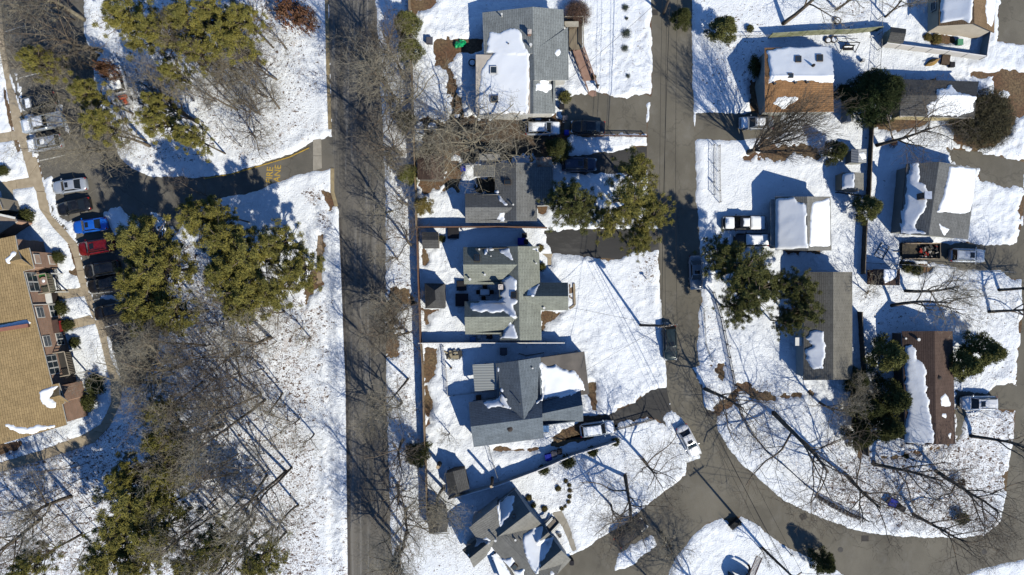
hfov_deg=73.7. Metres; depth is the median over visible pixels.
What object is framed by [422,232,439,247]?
shed
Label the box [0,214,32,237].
apartment building
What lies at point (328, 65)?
kerb
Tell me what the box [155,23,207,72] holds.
bare tree
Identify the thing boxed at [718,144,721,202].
fence
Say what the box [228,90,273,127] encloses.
bare tree
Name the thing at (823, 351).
cottage
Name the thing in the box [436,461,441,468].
cut trunk
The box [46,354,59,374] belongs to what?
window
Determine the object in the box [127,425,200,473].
bare tree
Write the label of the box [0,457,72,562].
bare tree
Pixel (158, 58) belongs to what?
bare tree
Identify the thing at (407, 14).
evergreen tree
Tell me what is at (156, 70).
bare tree
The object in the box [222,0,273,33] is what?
bare tree
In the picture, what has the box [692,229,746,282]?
pine tree
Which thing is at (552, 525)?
porch deck
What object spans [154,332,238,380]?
bare tree
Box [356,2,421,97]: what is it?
bare tree
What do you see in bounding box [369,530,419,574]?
bare tree
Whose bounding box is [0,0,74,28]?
bare tree
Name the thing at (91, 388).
bush
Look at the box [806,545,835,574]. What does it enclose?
evergreen tree
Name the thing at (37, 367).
apartment building
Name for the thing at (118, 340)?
parked car
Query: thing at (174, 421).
bare tree
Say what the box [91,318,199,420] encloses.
bare tree
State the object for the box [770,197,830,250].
cottage
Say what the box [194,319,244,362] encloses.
bare tree
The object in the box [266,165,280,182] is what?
fire lane marking
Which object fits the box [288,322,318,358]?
bare tree
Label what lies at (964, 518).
bush
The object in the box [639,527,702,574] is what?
bare tree
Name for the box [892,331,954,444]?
cottage
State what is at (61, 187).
parked car
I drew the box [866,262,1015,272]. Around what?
fence
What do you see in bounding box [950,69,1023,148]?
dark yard
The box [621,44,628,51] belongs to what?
bush
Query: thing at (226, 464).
bare tree
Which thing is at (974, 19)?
cottage
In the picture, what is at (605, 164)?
driveway
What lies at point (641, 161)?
pine tree
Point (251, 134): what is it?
bare tree
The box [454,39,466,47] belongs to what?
tarpaulin
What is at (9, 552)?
bare tree
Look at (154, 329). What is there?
bare tree
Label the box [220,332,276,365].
bare tree
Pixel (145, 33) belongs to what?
pine tree
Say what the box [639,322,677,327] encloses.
utility pole
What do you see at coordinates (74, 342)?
bush
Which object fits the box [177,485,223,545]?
bare tree
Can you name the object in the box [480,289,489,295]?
patio table
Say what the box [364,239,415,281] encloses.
bare tree
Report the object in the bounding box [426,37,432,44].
utility box
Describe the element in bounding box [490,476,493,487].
cut trunk
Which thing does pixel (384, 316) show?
bare tree
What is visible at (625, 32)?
bush
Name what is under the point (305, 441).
bare tree
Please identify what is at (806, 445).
bare tree
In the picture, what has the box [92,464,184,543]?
pine tree
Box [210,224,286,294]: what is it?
pine tree
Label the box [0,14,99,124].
bare tree
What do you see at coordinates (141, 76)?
bare tree
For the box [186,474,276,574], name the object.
bare tree
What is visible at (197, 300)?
bare tree
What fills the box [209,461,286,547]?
bare tree
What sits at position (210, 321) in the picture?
bare tree
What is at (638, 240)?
pine tree
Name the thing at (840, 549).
manhole covers
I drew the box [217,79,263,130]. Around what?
bare tree
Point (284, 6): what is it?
oak tree
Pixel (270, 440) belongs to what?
bare tree
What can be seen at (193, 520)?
bare tree
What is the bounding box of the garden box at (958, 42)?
[955,39,962,45]
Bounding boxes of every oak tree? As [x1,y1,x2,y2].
[90,58,124,84]
[274,0,306,31]
[290,5,321,37]
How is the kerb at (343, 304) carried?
on the ground at (444, 50)
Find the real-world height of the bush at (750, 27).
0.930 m
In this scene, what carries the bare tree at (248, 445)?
on the ground at (444, 50)
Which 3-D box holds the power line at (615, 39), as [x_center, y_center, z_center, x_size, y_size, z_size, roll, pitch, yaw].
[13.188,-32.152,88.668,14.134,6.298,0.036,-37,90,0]
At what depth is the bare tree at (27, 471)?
89.39 m
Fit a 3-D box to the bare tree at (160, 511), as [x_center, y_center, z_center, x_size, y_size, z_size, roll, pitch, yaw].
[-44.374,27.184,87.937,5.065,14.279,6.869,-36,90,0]
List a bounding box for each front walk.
[543,254,552,264]
[552,511,575,549]
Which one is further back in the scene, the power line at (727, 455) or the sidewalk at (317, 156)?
the sidewalk at (317, 156)
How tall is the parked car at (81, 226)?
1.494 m
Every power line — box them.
[568,1,657,79]
[660,31,661,326]
[660,327,781,573]
[661,6,669,325]
[662,327,789,572]
[665,20,666,321]
[666,328,788,574]
[675,0,677,292]
[678,327,801,571]
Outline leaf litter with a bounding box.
[419,116,561,157]
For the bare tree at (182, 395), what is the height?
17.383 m
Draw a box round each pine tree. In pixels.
[5,533,82,574]
[13,44,72,83]
[62,70,133,114]
[75,533,134,574]
[77,100,146,147]
[87,493,156,564]
[91,0,167,61]
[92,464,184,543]
[103,213,183,265]
[103,450,152,499]
[111,260,177,298]
[113,283,181,339]
[114,533,177,574]
[126,232,198,305]
[126,471,195,523]
[126,502,204,566]
[129,104,187,145]
[130,10,195,61]
[139,416,197,458]
[140,91,191,120]
[141,394,197,425]
[142,444,201,499]
[146,286,208,337]
[155,58,202,91]
[156,0,219,55]
[168,533,223,574]
[171,117,225,162]
[175,194,231,248]
[176,29,230,77]
[183,0,244,43]
[190,209,256,267]
[190,513,254,570]
[194,199,249,228]
[201,251,253,300]
[204,14,268,67]
[208,268,280,326]
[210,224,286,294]
[219,289,261,325]
[222,2,273,47]
[232,529,291,574]
[248,268,303,309]
[252,218,306,268]
[276,245,325,294]
[535,177,575,219]
[546,177,599,235]
[561,186,599,235]
[592,205,625,244]
[597,164,657,234]
[611,145,658,186]
[619,224,655,262]
[625,191,675,242]
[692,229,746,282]
[702,232,774,300]
[711,290,753,330]
[717,262,786,329]
[765,267,792,303]
[769,307,803,341]
[775,266,823,310]
[775,289,826,336]
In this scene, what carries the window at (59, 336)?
in the apartment building at (37, 367)
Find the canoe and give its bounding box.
[925,58,940,65]
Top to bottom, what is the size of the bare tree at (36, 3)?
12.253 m
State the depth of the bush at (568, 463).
94.00 m
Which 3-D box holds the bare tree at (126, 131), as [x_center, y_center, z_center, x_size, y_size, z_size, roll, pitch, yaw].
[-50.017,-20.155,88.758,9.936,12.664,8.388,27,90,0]
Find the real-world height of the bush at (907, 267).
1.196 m
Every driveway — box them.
[544,228,658,259]
[553,388,671,439]
[560,147,646,174]
[561,92,651,135]
[695,112,781,139]
[900,215,1023,278]
[946,149,1023,189]
[955,383,1017,441]
[998,0,1023,44]
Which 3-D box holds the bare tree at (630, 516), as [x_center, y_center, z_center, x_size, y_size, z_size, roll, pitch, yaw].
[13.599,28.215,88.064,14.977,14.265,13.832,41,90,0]
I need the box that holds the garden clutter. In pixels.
[444,349,462,360]
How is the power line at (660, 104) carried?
attached to the utility pole at (666, 324)
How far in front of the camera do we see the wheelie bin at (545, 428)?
93.89 m
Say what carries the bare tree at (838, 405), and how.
on the ground at (444, 50)
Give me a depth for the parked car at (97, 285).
94.00 m
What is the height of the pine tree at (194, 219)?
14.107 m
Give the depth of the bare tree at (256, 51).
90.07 m
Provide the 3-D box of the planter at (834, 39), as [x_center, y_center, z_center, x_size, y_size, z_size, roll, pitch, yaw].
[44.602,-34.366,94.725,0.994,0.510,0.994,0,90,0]
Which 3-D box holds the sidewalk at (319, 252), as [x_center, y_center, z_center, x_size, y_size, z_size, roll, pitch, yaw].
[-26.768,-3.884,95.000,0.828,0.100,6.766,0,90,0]
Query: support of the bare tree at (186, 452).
on the ground at (444, 50)
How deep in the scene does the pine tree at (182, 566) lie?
83.79 m
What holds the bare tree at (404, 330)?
on the ground at (444, 50)
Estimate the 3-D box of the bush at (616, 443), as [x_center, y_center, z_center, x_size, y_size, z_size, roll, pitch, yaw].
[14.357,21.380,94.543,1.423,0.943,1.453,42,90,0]
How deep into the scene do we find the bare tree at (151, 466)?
82.38 m
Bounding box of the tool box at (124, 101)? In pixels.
[118,94,127,104]
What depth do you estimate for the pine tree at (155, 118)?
84.14 m
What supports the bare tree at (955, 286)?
on the ground at (444, 50)
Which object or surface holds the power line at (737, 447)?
attached to the utility pole at (666, 324)
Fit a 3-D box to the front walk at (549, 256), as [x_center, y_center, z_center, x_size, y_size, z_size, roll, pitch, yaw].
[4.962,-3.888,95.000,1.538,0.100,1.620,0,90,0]
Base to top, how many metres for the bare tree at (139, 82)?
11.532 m
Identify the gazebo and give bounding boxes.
[425,283,445,307]
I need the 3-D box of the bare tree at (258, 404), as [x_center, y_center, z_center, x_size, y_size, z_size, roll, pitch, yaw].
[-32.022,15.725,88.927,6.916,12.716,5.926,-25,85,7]
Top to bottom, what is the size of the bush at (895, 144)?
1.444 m
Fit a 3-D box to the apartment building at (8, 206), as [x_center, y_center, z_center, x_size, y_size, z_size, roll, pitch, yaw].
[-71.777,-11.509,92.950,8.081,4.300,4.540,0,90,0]
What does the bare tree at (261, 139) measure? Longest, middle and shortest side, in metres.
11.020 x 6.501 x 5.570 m
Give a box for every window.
[25,272,40,291]
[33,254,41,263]
[35,307,44,317]
[42,335,51,346]
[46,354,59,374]
[48,255,55,264]
[48,305,57,316]
[55,333,64,344]
[931,0,935,11]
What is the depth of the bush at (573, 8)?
93.45 m
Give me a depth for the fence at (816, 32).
93.83 m
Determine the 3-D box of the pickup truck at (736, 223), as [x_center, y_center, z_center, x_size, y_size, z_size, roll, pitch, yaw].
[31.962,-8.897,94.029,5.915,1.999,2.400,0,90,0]
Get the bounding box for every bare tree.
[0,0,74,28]
[0,0,90,59]
[0,0,116,104]
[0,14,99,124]
[0,452,77,492]
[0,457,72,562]
[0,500,47,574]
[0,517,55,560]
[0,524,25,568]
[1,119,96,172]
[1,485,71,522]
[2,70,118,177]
[3,453,90,495]
[3,526,54,558]
[7,485,49,524]
[10,0,69,25]
[13,478,83,519]
[28,482,100,533]
[29,504,90,558]
[33,519,92,560]
[39,513,94,545]
[43,112,142,194]
[49,35,119,87]
[50,545,87,574]
[66,321,179,448]
[86,100,150,163]
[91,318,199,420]
[98,312,159,352]
[101,81,167,128]
[102,344,176,396]
[106,84,173,126]
[108,323,186,369]
[109,384,202,435]
[111,398,192,444]
[112,348,180,398]
[116,84,203,125]
[117,50,217,103]
[118,356,179,385]
[118,370,177,436]
[119,70,185,112]
[119,339,178,379]
[121,321,206,376]
[123,416,191,497]
[124,64,173,95]
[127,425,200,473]
[129,49,199,129]
[129,453,190,484]
[129,516,218,572]
[130,376,207,435]
[131,54,188,83]
[134,318,200,346]
[134,503,218,574]
[134,510,219,570]
[137,3,207,64]
[137,446,178,483]
[137,485,200,532]
[138,416,205,475]
[139,315,215,367]
[139,402,228,454]
[140,443,197,486]
[141,48,193,99]
[141,374,203,432]
[148,381,242,496]
[151,381,260,457]
[154,69,191,91]
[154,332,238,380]
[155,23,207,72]
[158,326,284,421]
[159,327,232,377]
[161,427,225,465]
[162,64,234,103]
[163,168,221,205]
[164,361,230,417]
[166,353,233,403]
[167,281,257,341]
[170,395,266,483]
[171,24,226,90]
[171,502,225,543]
[172,447,252,502]
[172,463,238,511]
[173,529,271,574]
[174,453,252,495]
[175,104,204,144]
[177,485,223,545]
[177,499,213,540]
[177,519,258,574]
[179,66,237,110]
[179,368,264,417]
[180,361,237,404]
[180,396,241,434]
[181,396,212,430]
[184,311,231,355]
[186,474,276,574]
[186,494,244,558]
[187,79,247,113]
[188,451,241,506]
[189,385,231,436]
[191,87,220,117]
[193,450,238,488]
[194,281,263,326]
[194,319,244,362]
[196,57,245,92]
[196,301,285,388]
[196,475,252,523]
[200,42,241,87]
[203,49,243,75]
[204,59,248,95]
[209,114,241,146]
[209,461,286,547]
[210,537,257,574]
[213,450,268,493]
[213,461,305,560]
[216,111,281,170]
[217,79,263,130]
[218,41,266,89]
[219,28,272,71]
[220,64,246,88]
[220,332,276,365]
[221,423,278,458]
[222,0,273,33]
[222,80,261,114]
[223,433,277,490]
[227,327,264,358]
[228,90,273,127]
[230,377,266,415]
[231,42,286,93]
[231,482,325,555]
[232,67,271,108]
[233,386,289,428]
[234,29,268,75]
[234,106,280,154]
[234,503,268,529]
[235,28,277,81]
[235,79,288,119]
[239,528,290,574]
[242,364,294,402]
[244,392,286,427]
[247,76,291,112]
[248,424,289,468]
[253,306,282,339]
[255,303,296,339]
[255,514,293,543]
[262,23,299,63]
[271,413,306,443]
[284,427,324,461]
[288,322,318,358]
[326,12,417,117]
[331,0,419,100]
[336,44,412,101]
[337,379,410,450]
[343,45,437,167]
[343,465,446,556]
[346,94,417,180]
[347,428,429,502]
[347,476,468,573]
[348,305,424,358]
[349,520,419,574]
[350,36,464,162]
[352,117,416,192]
[353,287,408,352]
[353,288,429,361]
[354,515,426,574]
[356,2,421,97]
[356,284,434,364]
[357,182,415,250]
[358,387,420,444]
[360,138,413,185]
[360,273,429,343]
[360,283,407,333]
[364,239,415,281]
[365,170,426,217]
[368,360,413,430]
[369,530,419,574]
[370,202,431,274]
[380,91,472,188]
[390,70,546,198]
[397,457,481,538]
[437,424,463,448]
[558,456,689,574]
[589,483,641,540]
[615,408,696,522]
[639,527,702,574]
[697,365,792,460]
[721,397,895,540]
[746,80,854,165]
[753,544,782,567]
[781,0,858,41]
[799,388,874,439]
[817,426,957,559]
[823,0,873,22]
[841,74,989,173]
[844,367,884,409]
[856,268,885,304]
[871,434,999,534]
[878,0,936,17]
[890,255,1002,336]
[903,455,1023,565]
[904,256,988,332]
[912,486,1023,574]
[969,419,1023,492]
[987,283,1023,331]
[997,287,1023,291]
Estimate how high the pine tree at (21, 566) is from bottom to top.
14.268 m
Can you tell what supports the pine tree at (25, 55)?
on the ground at (444, 50)
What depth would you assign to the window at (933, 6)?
93.12 m
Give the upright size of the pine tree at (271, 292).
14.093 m
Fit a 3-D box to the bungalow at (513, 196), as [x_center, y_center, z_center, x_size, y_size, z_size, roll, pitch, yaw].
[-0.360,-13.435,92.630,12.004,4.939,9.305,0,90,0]
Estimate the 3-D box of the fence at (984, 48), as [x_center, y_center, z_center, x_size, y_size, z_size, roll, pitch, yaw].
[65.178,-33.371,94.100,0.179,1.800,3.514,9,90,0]
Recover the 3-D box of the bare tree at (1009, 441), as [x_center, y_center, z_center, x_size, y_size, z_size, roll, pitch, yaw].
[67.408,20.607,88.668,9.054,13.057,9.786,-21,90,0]
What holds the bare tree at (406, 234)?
on the ground at (444, 50)
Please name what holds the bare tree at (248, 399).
on the ground at (444, 50)
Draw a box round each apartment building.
[0,197,20,213]
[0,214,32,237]
[0,235,87,443]
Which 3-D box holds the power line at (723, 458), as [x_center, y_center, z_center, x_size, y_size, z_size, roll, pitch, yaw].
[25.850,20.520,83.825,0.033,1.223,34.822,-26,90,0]
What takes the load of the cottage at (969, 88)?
on the ground at (444, 50)
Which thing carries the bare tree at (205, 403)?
on the ground at (444, 50)
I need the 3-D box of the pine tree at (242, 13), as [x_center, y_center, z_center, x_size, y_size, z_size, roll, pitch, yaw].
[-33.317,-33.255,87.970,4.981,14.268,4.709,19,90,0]
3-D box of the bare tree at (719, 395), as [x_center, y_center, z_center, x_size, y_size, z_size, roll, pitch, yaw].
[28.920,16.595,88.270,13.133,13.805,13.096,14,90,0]
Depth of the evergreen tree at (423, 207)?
91.99 m
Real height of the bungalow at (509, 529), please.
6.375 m
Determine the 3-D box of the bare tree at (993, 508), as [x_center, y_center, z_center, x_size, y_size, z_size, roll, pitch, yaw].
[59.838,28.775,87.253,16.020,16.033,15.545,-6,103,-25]
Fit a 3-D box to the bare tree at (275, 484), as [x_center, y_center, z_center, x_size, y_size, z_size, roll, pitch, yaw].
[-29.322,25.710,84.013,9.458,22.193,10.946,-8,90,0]
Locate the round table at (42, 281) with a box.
[39,277,46,284]
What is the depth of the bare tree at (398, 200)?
83.09 m
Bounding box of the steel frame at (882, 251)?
[874,242,889,259]
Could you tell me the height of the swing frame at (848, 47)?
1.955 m
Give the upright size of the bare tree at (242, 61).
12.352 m
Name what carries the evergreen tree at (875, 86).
on the ground at (444, 50)
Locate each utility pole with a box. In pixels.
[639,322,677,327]
[662,0,669,14]
[761,547,802,574]
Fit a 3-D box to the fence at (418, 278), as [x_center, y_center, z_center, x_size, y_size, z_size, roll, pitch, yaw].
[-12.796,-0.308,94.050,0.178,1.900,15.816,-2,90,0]
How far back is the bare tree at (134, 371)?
84.06 m
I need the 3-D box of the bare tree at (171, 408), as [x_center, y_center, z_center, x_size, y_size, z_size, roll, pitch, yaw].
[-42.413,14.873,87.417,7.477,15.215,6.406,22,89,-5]
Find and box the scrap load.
[918,244,938,257]
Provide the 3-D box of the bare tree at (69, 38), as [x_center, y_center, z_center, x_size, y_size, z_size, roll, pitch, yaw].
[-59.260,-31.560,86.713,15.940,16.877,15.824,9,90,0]
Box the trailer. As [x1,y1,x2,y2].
[893,242,940,260]
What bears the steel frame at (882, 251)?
on the snow cover
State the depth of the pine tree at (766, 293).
86.18 m
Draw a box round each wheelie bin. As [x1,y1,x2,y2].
[518,238,524,245]
[543,425,548,432]
[544,453,551,461]
[551,450,556,457]
[557,448,561,454]
[886,497,898,507]
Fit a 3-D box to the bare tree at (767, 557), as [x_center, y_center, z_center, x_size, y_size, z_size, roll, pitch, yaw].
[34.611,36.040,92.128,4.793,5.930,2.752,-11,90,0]
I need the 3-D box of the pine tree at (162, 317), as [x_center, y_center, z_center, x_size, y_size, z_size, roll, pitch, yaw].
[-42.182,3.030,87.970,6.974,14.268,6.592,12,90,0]
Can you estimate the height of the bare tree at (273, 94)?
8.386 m
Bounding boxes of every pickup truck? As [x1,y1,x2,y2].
[20,111,66,133]
[107,65,133,109]
[721,214,765,230]
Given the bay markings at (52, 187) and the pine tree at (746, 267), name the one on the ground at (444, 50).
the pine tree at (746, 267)
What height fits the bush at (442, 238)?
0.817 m
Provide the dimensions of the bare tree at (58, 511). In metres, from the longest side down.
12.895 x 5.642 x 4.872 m
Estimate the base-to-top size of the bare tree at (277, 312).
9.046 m
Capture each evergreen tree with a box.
[394,10,423,38]
[395,110,418,134]
[396,164,418,185]
[398,35,425,67]
[404,440,433,469]
[413,196,434,216]
[544,137,574,164]
[669,7,691,31]
[703,14,737,45]
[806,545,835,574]
[820,139,848,166]
[833,66,906,129]
[838,419,874,452]
[841,386,886,421]
[842,365,870,392]
[852,194,882,225]
[860,402,905,444]
[862,332,909,374]
[866,370,912,415]
[947,85,1017,154]
[948,347,986,382]
[956,329,1010,366]
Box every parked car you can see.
[20,92,58,111]
[26,134,64,152]
[52,177,88,194]
[56,197,92,215]
[72,217,108,233]
[77,238,115,255]
[83,260,121,278]
[86,275,120,292]
[93,301,126,320]
[111,334,147,352]
[525,119,559,135]
[562,156,596,172]
[570,118,604,134]
[579,419,614,436]
[614,517,647,548]
[661,325,678,360]
[676,423,701,458]
[688,255,704,289]
[733,232,768,246]
[738,114,773,130]
[948,247,984,262]
[959,395,997,411]
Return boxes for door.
[49,292,58,303]
[58,321,62,331]
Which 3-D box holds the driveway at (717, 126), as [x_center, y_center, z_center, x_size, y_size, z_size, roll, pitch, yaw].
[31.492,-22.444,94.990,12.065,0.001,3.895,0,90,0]
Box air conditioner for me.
[500,348,506,355]
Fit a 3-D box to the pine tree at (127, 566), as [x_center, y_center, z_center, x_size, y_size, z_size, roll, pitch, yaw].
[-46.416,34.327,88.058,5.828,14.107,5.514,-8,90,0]
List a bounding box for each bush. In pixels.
[0,164,10,176]
[16,207,35,221]
[50,249,66,263]
[54,300,69,315]
[61,319,75,331]
[67,337,81,348]
[79,393,98,412]
[82,373,105,396]
[439,235,445,242]
[525,494,531,500]
[538,464,549,475]
[539,262,546,270]
[542,506,547,511]
[558,90,571,103]
[560,453,576,469]
[564,0,592,30]
[588,445,598,456]
[611,437,620,446]
[621,4,629,10]
[621,28,631,37]
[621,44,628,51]
[746,24,753,32]
[748,54,760,78]
[889,139,898,147]
[900,262,912,272]
[911,264,923,275]
[923,32,931,40]
[931,33,942,44]
[954,512,969,525]
[956,477,965,487]
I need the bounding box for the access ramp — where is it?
[573,47,598,96]
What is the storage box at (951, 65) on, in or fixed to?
on the ground at (444, 50)
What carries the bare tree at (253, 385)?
on the ground at (444, 50)
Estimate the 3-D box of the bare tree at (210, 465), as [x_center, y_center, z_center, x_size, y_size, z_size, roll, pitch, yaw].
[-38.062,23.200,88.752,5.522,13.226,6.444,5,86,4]
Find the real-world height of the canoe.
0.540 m
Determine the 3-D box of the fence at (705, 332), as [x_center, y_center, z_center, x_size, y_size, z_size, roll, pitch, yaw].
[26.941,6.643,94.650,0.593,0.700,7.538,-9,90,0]
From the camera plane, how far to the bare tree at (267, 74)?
90.42 m
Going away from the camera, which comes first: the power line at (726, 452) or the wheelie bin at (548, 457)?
the power line at (726, 452)
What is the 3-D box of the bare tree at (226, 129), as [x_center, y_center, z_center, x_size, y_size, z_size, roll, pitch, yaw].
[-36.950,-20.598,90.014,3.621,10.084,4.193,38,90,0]
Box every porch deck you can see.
[545,516,559,533]
[564,16,583,50]
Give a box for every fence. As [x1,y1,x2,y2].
[53,268,61,290]
[408,0,417,226]
[416,228,421,342]
[417,226,546,228]
[419,342,564,343]
[420,344,427,516]
[425,129,483,132]
[443,346,494,396]
[448,440,615,499]
[577,134,648,137]
[614,418,654,430]
[703,308,712,361]
[713,144,715,194]
[713,293,869,521]
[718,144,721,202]
[768,26,883,37]
[835,191,864,196]
[857,311,869,456]
[861,220,867,273]
[866,123,873,196]
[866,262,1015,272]
[876,0,882,74]
[881,42,987,59]
[980,32,990,55]
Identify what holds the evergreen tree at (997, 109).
on the ground at (444, 50)
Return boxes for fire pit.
[457,281,465,290]
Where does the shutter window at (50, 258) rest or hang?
in the apartment building at (37, 367)
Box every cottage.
[755,47,833,115]
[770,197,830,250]
[795,272,851,379]
[891,162,976,238]
[892,79,978,121]
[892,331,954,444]
[927,0,995,38]
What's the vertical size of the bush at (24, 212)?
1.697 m
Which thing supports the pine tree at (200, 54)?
on the ground at (444, 50)
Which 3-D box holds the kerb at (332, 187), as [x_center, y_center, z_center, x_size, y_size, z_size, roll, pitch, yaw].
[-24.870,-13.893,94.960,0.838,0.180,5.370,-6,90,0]
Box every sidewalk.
[313,139,321,170]
[317,235,322,283]
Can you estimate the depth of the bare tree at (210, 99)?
85.45 m
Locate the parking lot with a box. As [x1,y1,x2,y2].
[1,0,333,386]
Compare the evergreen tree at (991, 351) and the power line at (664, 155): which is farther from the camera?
the evergreen tree at (991, 351)
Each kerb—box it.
[204,147,308,178]
[325,0,331,128]
[330,168,337,206]
[339,218,347,382]
[346,383,349,574]
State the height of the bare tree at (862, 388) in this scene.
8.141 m
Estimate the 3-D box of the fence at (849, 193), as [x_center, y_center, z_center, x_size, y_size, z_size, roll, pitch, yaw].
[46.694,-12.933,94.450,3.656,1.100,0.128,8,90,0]
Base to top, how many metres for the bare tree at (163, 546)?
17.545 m
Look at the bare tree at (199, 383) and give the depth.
82.64 m
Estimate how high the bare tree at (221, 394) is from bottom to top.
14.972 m
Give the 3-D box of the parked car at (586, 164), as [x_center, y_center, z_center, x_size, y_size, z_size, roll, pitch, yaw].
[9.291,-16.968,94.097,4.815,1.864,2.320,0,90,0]
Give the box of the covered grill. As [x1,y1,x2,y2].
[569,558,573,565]
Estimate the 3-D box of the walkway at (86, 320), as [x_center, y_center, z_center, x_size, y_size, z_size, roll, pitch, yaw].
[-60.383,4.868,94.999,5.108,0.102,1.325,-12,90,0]
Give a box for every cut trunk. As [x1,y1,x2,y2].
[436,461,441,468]
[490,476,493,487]
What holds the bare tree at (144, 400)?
on the ground at (444, 50)
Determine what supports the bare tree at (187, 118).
on the ground at (444, 50)
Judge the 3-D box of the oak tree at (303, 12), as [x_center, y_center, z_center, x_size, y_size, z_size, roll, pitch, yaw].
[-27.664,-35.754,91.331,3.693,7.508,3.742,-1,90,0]
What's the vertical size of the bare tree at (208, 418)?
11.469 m
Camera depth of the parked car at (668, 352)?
93.75 m
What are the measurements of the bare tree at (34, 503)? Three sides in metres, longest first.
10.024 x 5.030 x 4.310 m
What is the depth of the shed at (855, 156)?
92.83 m
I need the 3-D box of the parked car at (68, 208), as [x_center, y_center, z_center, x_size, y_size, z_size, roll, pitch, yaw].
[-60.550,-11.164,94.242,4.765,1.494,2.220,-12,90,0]
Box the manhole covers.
[336,203,986,553]
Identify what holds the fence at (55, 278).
on the ground at (444, 50)
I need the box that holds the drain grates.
[651,9,868,540]
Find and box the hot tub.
[455,293,467,305]
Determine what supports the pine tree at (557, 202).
on the ground at (444, 50)
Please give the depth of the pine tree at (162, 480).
83.51 m
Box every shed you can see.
[417,154,443,181]
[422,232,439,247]
[427,505,447,532]
[445,466,469,493]
[835,172,863,191]
[841,106,853,123]
[845,149,866,164]
[867,269,899,284]
[881,27,905,44]
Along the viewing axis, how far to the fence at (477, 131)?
94.26 m
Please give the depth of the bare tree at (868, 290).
91.13 m
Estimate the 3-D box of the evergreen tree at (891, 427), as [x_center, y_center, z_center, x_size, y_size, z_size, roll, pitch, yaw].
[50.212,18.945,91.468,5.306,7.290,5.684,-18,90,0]
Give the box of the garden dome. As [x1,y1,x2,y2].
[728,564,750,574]
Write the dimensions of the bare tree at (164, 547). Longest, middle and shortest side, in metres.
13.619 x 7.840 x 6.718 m
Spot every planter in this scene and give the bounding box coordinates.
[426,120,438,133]
[468,59,475,66]
[569,284,575,308]
[825,37,831,42]
[831,36,837,42]
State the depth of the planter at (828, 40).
94.50 m
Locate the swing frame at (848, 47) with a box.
[839,38,859,52]
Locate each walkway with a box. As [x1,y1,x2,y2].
[0,0,121,470]
[0,130,22,141]
[0,178,33,190]
[0,181,16,215]
[58,286,86,299]
[65,315,95,327]
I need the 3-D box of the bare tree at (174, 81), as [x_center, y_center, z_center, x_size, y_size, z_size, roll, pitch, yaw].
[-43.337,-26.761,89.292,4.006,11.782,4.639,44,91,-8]
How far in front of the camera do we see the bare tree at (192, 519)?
86.22 m
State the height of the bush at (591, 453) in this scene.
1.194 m
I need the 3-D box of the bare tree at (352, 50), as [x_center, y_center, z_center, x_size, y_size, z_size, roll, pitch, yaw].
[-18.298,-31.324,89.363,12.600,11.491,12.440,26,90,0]
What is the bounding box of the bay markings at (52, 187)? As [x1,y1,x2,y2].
[6,26,135,386]
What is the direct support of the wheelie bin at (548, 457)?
on the ground at (444, 50)
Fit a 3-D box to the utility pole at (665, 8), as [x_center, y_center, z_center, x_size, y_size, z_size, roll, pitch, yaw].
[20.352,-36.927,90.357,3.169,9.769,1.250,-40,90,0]
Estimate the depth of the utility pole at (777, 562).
88.62 m
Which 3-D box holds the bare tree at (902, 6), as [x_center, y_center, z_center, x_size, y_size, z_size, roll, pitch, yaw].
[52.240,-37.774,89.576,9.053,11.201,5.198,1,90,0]
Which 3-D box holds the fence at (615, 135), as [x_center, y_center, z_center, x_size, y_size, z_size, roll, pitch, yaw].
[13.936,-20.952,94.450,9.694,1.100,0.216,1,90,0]
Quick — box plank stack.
[940,54,950,65]
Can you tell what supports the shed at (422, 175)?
on the ground at (444, 50)
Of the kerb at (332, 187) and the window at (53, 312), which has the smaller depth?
the window at (53, 312)
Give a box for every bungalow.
[462,487,570,574]
[463,246,567,339]
[465,154,553,222]
[469,351,588,446]
[476,7,568,120]
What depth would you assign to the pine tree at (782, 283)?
87.69 m
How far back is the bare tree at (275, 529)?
88.38 m
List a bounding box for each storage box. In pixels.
[448,228,458,239]
[470,337,475,341]
[486,334,491,338]
[948,62,954,67]
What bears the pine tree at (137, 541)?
on the ground at (444, 50)
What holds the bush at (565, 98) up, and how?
on the ground at (444, 50)
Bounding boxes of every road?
[328,0,391,574]
[557,0,1023,574]
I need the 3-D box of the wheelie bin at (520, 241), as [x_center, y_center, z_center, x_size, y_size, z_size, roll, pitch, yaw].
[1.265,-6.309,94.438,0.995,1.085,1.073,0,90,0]
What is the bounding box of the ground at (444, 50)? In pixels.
[0,0,1023,573]
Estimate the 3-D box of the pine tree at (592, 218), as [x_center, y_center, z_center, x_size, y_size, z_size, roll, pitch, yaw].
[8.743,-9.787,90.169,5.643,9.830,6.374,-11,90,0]
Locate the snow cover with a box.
[0,0,1023,574]
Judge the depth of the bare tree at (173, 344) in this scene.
81.57 m
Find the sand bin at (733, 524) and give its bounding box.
[728,517,741,529]
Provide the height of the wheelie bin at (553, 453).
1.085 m

